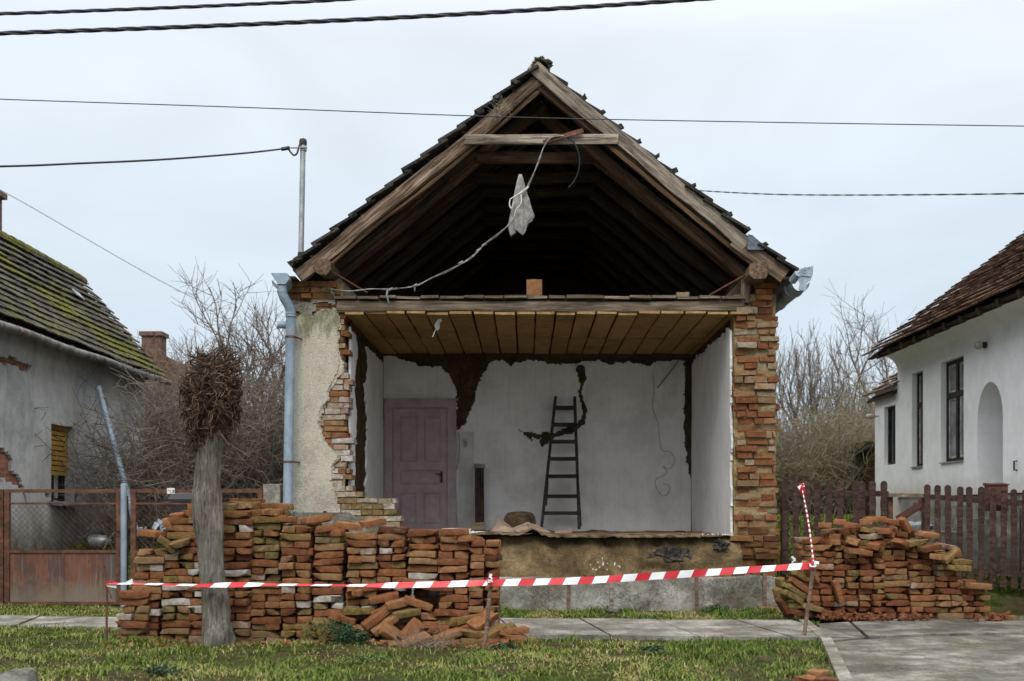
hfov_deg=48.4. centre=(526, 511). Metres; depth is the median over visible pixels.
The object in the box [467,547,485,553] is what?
brick
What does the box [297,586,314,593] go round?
brick
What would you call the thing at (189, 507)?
brick
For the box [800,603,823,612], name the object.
brick
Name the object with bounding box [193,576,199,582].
brick
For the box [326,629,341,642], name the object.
brick
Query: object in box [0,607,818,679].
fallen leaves
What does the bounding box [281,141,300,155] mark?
cable loop
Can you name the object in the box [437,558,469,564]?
brick
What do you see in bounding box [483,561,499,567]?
brick
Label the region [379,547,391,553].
brick
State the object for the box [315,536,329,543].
brick
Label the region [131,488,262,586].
wire fence
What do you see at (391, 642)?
brick
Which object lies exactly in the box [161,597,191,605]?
brick
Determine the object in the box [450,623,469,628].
brick
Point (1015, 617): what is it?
brick
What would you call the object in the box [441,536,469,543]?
brick
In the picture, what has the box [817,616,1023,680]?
driveway
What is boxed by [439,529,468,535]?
brick
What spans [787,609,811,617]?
brick
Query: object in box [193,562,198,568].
brick
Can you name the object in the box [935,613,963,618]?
brick
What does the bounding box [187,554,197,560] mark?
brick
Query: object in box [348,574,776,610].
concrete plinth
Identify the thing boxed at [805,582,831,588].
brick
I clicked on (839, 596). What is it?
brick
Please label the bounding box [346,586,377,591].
brick
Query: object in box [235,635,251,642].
brick
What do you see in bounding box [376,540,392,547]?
brick
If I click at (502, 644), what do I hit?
weed
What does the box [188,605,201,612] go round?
brick
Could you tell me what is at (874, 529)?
brick
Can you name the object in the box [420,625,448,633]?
brick
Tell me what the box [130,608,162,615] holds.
brick
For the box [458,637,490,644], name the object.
brick
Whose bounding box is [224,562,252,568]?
brick
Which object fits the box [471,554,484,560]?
brick
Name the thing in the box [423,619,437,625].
brick
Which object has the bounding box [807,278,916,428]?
bare tree
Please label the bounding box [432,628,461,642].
brick
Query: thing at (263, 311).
bare tree
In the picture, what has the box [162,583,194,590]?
brick
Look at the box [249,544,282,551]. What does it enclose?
brick
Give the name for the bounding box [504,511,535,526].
log
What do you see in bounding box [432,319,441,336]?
torn paper
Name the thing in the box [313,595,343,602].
brick
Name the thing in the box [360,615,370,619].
brick
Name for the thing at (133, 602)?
brick
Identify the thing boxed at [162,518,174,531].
brick
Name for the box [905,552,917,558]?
brick
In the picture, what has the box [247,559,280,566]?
brick
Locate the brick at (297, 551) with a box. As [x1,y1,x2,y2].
[281,548,314,554]
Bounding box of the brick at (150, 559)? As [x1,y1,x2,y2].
[133,556,167,563]
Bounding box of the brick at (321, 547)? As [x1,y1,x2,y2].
[314,543,346,550]
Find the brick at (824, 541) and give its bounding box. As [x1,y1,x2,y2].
[819,538,829,543]
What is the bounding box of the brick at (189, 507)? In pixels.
[187,504,191,510]
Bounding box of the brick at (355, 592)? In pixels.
[347,589,364,596]
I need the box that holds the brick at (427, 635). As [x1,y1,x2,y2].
[398,631,431,646]
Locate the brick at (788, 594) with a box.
[780,588,803,603]
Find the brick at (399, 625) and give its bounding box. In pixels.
[385,612,406,630]
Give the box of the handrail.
[895,499,920,518]
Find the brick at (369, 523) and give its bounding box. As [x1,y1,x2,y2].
[358,518,386,527]
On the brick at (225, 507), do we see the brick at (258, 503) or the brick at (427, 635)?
the brick at (258, 503)
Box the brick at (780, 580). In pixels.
[775,576,789,600]
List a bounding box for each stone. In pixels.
[0,667,38,680]
[605,605,620,612]
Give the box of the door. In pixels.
[383,398,457,529]
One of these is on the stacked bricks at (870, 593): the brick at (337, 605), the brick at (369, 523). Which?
the brick at (369, 523)
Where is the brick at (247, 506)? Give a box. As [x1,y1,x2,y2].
[236,503,259,509]
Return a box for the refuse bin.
[166,493,191,512]
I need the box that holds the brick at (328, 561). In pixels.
[313,558,344,565]
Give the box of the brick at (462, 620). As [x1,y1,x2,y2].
[455,612,483,625]
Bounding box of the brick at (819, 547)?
[805,544,831,550]
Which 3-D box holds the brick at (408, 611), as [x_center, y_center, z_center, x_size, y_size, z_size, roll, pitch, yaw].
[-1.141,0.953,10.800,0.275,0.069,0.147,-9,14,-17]
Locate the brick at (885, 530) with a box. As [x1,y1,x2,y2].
[878,527,893,533]
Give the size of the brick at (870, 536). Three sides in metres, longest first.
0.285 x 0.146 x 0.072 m
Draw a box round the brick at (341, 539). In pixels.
[326,536,346,542]
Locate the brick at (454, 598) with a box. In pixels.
[440,594,468,601]
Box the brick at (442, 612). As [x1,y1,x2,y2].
[434,609,451,615]
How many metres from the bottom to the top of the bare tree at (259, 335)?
5.173 m
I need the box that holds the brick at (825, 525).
[819,522,833,528]
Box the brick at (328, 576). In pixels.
[313,573,343,579]
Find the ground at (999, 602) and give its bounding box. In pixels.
[0,513,1023,680]
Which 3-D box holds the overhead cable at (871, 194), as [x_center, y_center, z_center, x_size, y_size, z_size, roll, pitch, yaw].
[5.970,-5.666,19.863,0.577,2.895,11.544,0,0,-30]
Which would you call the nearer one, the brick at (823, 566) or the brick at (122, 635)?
the brick at (122, 635)
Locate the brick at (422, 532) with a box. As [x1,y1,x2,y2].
[408,529,438,536]
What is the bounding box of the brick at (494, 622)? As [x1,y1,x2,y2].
[489,620,497,626]
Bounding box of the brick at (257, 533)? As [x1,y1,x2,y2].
[250,530,265,536]
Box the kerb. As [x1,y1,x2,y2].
[799,619,853,680]
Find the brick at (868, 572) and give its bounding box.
[856,569,882,575]
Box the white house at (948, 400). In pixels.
[861,231,1023,573]
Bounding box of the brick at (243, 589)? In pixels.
[235,587,251,590]
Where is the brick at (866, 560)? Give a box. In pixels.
[856,557,869,563]
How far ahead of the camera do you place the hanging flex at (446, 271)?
14.64 m
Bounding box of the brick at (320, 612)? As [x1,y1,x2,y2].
[314,608,341,616]
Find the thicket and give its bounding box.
[252,367,872,480]
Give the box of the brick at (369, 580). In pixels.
[362,577,376,583]
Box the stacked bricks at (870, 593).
[116,498,990,640]
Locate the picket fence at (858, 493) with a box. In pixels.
[781,479,1023,596]
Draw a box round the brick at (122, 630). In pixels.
[118,627,149,634]
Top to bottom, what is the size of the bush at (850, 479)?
3.014 m
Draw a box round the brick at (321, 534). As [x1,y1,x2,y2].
[315,532,327,535]
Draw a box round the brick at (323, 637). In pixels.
[316,627,325,641]
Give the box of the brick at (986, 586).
[963,582,991,589]
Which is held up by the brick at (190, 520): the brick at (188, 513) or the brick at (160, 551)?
the brick at (188, 513)
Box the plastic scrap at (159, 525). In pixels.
[152,519,165,530]
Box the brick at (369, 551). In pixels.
[360,547,378,554]
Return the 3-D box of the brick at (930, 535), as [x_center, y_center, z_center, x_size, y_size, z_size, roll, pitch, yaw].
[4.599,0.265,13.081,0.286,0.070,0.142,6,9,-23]
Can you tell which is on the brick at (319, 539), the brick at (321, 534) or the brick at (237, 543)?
the brick at (321, 534)
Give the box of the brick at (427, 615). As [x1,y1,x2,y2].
[421,611,439,618]
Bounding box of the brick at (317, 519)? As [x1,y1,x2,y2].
[300,514,332,524]
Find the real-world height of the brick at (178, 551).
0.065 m
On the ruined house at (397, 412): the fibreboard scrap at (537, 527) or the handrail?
the fibreboard scrap at (537, 527)
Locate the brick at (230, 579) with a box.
[226,576,237,581]
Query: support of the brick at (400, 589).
on the brick at (381, 598)
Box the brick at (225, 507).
[222,504,240,510]
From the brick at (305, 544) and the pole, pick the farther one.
the pole
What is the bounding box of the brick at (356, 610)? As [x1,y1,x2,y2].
[342,607,374,614]
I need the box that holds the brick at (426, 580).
[412,579,436,581]
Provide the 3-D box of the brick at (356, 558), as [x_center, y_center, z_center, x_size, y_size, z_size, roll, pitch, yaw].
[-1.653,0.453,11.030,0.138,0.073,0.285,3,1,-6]
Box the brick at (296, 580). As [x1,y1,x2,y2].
[282,578,312,583]
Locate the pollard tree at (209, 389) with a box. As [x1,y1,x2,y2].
[177,339,243,647]
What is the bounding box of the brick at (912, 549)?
[906,547,933,552]
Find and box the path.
[0,615,855,640]
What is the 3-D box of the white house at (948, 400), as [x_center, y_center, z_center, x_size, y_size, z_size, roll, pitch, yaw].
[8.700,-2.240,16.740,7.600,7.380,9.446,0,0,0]
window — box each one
[49,425,86,505]
[888,406,894,464]
[910,372,922,467]
[939,357,963,463]
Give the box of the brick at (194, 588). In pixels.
[187,583,200,589]
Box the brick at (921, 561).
[904,558,932,564]
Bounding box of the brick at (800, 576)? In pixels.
[790,570,809,582]
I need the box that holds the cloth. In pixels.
[508,174,534,236]
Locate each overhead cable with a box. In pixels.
[0,0,354,15]
[0,0,712,35]
[0,99,1023,126]
[0,148,286,166]
[1,190,207,305]
[700,190,1023,195]
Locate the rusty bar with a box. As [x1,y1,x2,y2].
[543,128,583,144]
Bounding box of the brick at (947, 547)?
[935,542,956,550]
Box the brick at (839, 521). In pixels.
[833,519,846,524]
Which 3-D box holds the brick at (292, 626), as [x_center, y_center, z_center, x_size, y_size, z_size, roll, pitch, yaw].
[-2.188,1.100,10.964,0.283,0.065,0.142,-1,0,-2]
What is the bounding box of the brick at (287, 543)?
[280,540,295,546]
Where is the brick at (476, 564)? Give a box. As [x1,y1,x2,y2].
[469,560,483,568]
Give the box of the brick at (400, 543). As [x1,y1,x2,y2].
[391,540,408,546]
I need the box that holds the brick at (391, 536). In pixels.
[377,533,405,540]
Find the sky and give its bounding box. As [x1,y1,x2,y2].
[0,0,1023,441]
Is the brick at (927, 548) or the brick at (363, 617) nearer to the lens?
the brick at (363, 617)
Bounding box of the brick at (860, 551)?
[844,547,873,556]
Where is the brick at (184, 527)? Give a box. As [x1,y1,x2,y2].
[166,524,193,531]
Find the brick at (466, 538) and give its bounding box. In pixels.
[458,535,482,542]
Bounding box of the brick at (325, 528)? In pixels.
[314,524,341,532]
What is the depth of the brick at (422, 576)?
10.98 m
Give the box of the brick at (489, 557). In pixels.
[483,554,501,560]
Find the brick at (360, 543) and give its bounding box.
[346,540,375,546]
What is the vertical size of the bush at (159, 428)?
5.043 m
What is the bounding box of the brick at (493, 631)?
[480,623,505,638]
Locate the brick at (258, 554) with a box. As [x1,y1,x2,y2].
[252,552,264,557]
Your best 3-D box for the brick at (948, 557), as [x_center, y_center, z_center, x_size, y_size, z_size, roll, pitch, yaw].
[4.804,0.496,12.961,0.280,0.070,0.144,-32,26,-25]
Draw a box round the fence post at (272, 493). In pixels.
[263,484,282,558]
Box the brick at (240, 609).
[230,605,252,612]
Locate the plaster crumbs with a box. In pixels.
[471,531,728,569]
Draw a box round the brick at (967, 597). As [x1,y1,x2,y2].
[960,594,973,600]
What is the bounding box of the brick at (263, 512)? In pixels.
[261,508,282,515]
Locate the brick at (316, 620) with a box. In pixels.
[312,617,343,628]
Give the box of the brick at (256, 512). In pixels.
[249,509,266,515]
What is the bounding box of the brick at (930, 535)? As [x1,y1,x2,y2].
[915,531,940,539]
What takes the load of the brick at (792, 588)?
on the brick at (788, 594)
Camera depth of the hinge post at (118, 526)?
15.09 m
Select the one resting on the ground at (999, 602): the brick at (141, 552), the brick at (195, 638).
the brick at (195, 638)
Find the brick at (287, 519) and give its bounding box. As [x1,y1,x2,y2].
[277,516,296,522]
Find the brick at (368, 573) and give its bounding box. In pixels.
[359,570,377,576]
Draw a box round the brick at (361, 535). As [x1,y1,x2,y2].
[345,532,376,539]
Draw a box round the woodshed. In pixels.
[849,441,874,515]
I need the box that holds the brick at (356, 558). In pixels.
[348,554,361,562]
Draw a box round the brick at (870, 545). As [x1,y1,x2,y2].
[866,541,881,549]
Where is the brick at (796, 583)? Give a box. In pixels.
[787,576,807,592]
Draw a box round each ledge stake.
[567,585,570,610]
[610,582,613,605]
[695,577,698,611]
[763,572,766,605]
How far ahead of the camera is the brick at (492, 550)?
10.89 m
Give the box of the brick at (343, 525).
[335,521,361,530]
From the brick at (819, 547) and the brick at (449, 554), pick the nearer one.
the brick at (449, 554)
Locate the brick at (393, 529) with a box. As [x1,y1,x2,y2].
[378,527,408,532]
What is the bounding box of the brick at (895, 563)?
[883,561,907,566]
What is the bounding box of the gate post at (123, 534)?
[120,484,126,606]
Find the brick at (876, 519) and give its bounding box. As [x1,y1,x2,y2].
[863,517,886,521]
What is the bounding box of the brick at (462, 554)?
[455,550,470,558]
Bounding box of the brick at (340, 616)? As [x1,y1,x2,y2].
[328,609,355,624]
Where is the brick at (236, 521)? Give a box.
[223,518,253,525]
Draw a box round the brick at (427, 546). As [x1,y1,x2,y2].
[409,543,439,549]
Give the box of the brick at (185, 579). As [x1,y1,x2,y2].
[178,575,198,582]
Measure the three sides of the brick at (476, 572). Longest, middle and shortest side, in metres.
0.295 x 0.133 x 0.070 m
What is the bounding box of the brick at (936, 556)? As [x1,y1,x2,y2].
[929,553,942,559]
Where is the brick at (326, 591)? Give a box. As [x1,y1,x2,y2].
[312,587,342,594]
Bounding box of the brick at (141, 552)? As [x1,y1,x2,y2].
[137,549,154,555]
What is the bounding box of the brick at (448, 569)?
[438,565,468,572]
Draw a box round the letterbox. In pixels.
[983,483,1009,510]
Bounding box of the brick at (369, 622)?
[361,604,390,629]
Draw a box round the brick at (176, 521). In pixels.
[167,518,188,523]
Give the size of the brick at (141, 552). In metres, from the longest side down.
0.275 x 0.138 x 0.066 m
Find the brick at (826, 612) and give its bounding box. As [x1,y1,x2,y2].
[818,609,833,616]
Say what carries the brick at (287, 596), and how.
on the brick at (287, 603)
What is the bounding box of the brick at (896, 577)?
[879,574,906,580]
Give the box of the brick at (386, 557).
[376,554,392,560]
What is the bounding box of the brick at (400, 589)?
[393,588,409,590]
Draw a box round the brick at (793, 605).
[786,601,812,608]
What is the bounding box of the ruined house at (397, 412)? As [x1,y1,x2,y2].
[271,56,812,577]
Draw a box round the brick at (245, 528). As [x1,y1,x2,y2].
[239,525,254,531]
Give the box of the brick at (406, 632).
[397,617,424,640]
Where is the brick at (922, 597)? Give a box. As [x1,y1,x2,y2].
[908,595,935,600]
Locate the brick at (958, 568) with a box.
[945,565,971,571]
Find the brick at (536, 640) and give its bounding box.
[516,638,539,643]
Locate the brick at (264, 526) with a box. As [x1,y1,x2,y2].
[253,523,281,530]
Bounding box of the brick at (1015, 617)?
[1003,615,1019,619]
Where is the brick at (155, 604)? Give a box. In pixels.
[136,601,161,607]
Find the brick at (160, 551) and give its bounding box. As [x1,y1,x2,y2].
[154,548,168,555]
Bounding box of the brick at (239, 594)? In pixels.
[235,591,252,597]
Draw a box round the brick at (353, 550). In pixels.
[346,547,362,553]
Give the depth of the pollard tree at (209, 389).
10.44 m
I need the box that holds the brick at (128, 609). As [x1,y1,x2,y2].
[123,606,135,612]
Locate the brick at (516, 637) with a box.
[502,634,527,641]
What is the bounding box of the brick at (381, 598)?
[368,591,398,604]
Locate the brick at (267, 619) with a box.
[251,616,282,623]
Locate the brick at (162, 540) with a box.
[157,535,176,551]
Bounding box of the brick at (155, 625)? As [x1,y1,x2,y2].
[148,622,161,629]
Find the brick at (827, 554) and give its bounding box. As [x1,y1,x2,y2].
[820,551,836,556]
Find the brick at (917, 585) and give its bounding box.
[908,582,934,588]
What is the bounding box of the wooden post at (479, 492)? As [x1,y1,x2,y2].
[474,464,484,530]
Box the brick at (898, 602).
[883,599,909,605]
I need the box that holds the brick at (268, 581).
[250,580,281,587]
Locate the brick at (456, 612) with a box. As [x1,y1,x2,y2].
[446,608,469,616]
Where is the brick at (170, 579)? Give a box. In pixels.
[163,575,177,582]
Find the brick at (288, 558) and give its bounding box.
[281,555,299,562]
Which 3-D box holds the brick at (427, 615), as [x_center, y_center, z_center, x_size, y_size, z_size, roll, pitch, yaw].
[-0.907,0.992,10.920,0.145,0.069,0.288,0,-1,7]
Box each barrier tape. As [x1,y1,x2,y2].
[105,560,818,587]
[798,482,813,560]
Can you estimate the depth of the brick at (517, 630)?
10.76 m
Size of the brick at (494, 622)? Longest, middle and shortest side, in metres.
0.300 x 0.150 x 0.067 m
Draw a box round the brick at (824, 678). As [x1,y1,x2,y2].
[814,676,838,680]
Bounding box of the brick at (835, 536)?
[829,533,841,538]
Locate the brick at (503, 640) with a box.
[489,638,514,646]
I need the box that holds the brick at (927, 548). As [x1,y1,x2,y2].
[917,543,941,552]
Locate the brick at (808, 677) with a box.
[794,674,816,680]
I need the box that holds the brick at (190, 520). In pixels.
[188,517,192,524]
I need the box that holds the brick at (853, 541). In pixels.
[845,537,860,545]
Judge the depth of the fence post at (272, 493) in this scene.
14.99 m
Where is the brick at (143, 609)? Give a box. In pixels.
[136,605,151,612]
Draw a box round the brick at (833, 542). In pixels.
[829,539,841,545]
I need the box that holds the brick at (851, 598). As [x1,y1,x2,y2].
[834,595,858,600]
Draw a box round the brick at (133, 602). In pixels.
[119,598,152,605]
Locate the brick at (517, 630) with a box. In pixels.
[499,626,529,635]
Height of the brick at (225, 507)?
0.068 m
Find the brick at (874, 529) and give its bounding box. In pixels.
[870,527,880,532]
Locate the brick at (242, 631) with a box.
[235,627,252,635]
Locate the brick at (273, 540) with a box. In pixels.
[265,536,284,543]
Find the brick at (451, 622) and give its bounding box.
[433,619,456,626]
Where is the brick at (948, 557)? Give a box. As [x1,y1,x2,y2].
[936,547,960,564]
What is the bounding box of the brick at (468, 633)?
[460,629,483,637]
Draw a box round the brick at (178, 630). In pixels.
[160,627,191,634]
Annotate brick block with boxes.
[526,279,541,295]
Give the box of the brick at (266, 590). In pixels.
[252,588,281,593]
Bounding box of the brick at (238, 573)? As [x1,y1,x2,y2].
[225,569,250,576]
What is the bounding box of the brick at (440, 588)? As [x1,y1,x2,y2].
[423,587,452,590]
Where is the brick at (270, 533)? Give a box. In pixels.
[263,530,280,536]
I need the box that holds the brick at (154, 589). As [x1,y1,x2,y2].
[131,586,164,592]
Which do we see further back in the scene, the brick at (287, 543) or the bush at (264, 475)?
the bush at (264, 475)
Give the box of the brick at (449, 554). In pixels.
[438,550,454,558]
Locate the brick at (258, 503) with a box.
[229,502,260,507]
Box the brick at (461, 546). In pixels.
[440,543,469,550]
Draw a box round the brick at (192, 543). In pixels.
[168,539,194,545]
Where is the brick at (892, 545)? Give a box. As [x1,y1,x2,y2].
[890,542,901,548]
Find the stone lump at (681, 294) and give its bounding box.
[675,292,688,296]
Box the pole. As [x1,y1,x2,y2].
[95,385,138,536]
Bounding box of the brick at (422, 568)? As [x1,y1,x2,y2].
[407,565,438,571]
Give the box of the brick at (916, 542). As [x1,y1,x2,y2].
[905,538,928,546]
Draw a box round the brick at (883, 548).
[865,545,886,550]
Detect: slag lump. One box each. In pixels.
[646,546,692,562]
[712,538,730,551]
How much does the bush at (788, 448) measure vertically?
3.057 m
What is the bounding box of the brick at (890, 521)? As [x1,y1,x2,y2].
[879,518,899,525]
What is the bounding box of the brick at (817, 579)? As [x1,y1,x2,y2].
[800,560,820,582]
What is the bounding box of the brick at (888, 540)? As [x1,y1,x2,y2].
[879,537,906,543]
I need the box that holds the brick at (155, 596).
[146,593,163,599]
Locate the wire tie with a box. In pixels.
[102,566,111,598]
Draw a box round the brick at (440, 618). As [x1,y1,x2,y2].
[438,616,456,620]
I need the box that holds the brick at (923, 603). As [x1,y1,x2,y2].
[907,601,935,606]
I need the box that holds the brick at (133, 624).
[115,620,149,628]
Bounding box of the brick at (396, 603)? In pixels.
[385,595,415,609]
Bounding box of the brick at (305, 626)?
[299,623,313,642]
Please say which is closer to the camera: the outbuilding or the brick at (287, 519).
the brick at (287, 519)
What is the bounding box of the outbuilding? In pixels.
[139,331,234,465]
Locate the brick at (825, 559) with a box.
[805,557,833,562]
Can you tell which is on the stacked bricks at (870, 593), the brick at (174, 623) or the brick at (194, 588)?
the brick at (194, 588)
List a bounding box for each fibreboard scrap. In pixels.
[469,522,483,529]
[491,518,514,531]
[512,522,533,531]
[527,523,551,532]
[555,529,572,532]
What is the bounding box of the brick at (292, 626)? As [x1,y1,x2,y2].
[283,623,311,629]
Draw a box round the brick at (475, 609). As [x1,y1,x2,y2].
[468,605,482,612]
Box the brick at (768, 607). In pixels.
[758,606,778,610]
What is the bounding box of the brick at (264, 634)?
[250,630,281,637]
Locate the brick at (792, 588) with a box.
[781,582,805,598]
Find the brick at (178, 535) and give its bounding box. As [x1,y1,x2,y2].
[167,532,195,538]
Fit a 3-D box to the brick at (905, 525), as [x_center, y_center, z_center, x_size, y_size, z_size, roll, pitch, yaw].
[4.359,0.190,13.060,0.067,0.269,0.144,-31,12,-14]
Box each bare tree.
[128,318,284,416]
[166,326,222,363]
[170,256,285,448]
[244,281,284,443]
[775,313,869,440]
[776,319,836,443]
[782,304,891,433]
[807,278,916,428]
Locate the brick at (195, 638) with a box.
[188,635,201,642]
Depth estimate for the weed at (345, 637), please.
10.36 m
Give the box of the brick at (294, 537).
[280,533,310,540]
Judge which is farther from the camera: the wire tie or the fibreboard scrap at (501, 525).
the fibreboard scrap at (501, 525)
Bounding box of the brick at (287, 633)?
[280,630,296,637]
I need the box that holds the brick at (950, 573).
[948,570,956,575]
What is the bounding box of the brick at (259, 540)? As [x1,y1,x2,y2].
[252,537,265,543]
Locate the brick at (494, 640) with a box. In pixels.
[481,636,501,643]
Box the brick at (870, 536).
[858,533,884,539]
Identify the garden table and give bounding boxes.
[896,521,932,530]
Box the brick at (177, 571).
[163,568,190,575]
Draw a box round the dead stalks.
[384,622,463,649]
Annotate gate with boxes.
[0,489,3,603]
[4,489,119,604]
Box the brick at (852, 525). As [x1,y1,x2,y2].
[843,522,861,528]
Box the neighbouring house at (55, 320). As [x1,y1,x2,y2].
[0,191,171,549]
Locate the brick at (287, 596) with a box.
[280,592,297,599]
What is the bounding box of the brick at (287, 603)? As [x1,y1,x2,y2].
[280,600,298,607]
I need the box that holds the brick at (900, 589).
[883,586,906,592]
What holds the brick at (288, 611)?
on the stacked bricks at (870, 593)
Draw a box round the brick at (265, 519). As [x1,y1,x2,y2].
[249,516,280,522]
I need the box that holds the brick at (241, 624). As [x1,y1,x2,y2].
[231,620,251,627]
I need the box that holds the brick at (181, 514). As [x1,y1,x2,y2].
[169,511,188,520]
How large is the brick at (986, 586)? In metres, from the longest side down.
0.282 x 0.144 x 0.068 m
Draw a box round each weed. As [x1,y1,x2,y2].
[144,663,183,676]
[304,618,361,636]
[325,621,370,644]
[338,653,395,664]
[489,639,519,650]
[638,643,667,651]
[701,604,731,610]
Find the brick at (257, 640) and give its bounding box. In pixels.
[252,638,266,642]
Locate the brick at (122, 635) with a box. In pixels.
[117,634,130,639]
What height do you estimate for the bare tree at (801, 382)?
4.646 m
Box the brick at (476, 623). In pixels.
[466,608,495,630]
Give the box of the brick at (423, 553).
[406,550,437,557]
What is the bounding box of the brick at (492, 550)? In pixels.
[484,547,501,554]
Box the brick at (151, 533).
[137,529,166,537]
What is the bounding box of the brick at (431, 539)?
[422,537,440,542]
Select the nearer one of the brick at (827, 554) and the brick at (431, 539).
the brick at (431, 539)
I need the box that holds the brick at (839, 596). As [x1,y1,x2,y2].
[830,579,844,604]
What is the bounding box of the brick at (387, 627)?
[379,620,400,640]
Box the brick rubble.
[99,609,1012,649]
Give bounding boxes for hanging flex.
[328,135,563,305]
[567,137,579,187]
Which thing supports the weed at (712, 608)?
on the ground at (999, 602)
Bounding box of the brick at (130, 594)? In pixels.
[119,590,150,598]
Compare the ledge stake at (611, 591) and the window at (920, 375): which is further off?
the window at (920, 375)
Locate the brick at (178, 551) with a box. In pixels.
[166,546,187,553]
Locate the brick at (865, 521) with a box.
[859,519,871,524]
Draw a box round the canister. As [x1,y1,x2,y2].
[87,534,111,547]
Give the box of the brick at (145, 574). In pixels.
[134,570,151,578]
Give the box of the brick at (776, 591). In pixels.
[772,587,785,613]
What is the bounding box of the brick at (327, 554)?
[314,551,345,558]
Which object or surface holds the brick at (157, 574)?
on the stacked bricks at (870, 593)
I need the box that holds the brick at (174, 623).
[162,620,191,627]
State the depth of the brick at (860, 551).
12.82 m
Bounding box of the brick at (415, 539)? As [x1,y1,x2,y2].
[409,537,423,542]
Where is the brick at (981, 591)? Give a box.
[976,589,986,593]
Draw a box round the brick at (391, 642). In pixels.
[380,640,398,645]
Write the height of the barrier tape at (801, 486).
0.802 m
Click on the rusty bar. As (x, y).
(572, 133)
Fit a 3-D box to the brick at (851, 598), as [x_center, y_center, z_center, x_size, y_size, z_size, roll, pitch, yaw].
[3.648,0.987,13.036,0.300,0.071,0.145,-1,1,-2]
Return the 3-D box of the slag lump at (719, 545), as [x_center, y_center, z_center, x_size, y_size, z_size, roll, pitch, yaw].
[2.550,0.438,14.855,0.247,0.195,0.178,0,0,0]
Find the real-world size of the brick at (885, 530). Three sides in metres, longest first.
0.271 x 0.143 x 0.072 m
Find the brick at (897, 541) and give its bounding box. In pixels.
[891,537,910,549]
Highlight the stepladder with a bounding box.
[540,396,581,528]
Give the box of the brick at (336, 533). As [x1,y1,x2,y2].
[326,529,348,536]
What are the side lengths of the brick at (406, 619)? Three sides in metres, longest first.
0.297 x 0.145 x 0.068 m
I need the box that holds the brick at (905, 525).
[896,517,915,538]
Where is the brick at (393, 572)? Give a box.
[377,568,407,575]
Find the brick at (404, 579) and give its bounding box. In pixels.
[402,577,422,588]
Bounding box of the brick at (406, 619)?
[398,612,422,622]
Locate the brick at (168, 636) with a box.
[160,634,175,640]
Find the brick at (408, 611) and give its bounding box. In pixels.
[391,606,420,618]
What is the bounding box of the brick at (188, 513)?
[183,510,191,516]
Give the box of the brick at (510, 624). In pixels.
[505,622,515,626]
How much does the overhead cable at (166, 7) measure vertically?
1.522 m
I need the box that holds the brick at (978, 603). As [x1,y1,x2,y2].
[972,600,984,606]
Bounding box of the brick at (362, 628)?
[350,624,374,636]
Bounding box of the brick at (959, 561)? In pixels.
[948,558,972,564]
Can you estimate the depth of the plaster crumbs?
15.00 m
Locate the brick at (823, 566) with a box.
[815,563,833,569]
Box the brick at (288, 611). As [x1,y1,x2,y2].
[281,607,297,614]
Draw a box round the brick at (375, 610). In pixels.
[371,606,399,615]
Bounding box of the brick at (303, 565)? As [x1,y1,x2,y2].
[295,562,313,569]
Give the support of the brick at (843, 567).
on the stacked bricks at (870, 593)
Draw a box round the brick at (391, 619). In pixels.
[369,614,397,636]
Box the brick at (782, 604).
[774,596,793,618]
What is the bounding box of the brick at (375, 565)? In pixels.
[348,562,378,568]
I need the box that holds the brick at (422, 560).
[409,557,436,564]
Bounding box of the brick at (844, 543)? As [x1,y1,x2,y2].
[840,539,850,545]
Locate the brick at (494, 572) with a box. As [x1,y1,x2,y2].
[485,568,499,575]
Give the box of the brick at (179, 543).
[168,537,189,549]
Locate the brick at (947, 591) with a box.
[934,588,961,593]
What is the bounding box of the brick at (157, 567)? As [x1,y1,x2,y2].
[150,564,166,570]
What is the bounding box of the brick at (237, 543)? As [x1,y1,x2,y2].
[223,539,254,546]
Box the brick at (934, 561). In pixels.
[932,557,957,563]
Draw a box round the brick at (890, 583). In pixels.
[880,580,909,586]
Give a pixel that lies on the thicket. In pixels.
(793, 405)
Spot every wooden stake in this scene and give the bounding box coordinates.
[481,583,492,650]
[803,567,814,634]
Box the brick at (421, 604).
[403,595,432,611]
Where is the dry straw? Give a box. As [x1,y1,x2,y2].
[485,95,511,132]
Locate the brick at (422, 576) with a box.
[409,572,437,579]
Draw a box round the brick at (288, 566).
[278,562,297,569]
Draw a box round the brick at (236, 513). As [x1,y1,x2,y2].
[223,510,251,517]
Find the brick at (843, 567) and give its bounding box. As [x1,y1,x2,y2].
[834,564,856,569]
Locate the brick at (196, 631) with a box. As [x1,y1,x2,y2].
[190,627,201,634]
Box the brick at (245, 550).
[235,546,253,554]
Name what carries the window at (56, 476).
in the neighbouring house at (55, 320)
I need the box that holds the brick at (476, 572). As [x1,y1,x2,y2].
[469,568,482,575]
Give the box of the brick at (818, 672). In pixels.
[806,669,829,675]
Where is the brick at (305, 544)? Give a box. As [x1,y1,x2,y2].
[295,540,315,547]
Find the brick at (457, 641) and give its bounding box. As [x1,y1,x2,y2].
[442,637,459,644]
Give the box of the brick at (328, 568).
[312,565,343,572]
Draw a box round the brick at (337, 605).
[331,601,345,608]
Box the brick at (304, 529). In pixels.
[295,526,315,532]
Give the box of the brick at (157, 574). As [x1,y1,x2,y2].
[150,571,166,578]
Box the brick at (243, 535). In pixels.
[236,532,251,538]
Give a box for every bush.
[34,354,282,553]
[59,317,284,541]
[94,337,285,501]
[137,329,284,510]
[144,355,186,504]
[775,343,896,513]
[775,390,874,515]
[775,391,874,514]
[777,367,894,463]
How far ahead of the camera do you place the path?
11.96 m

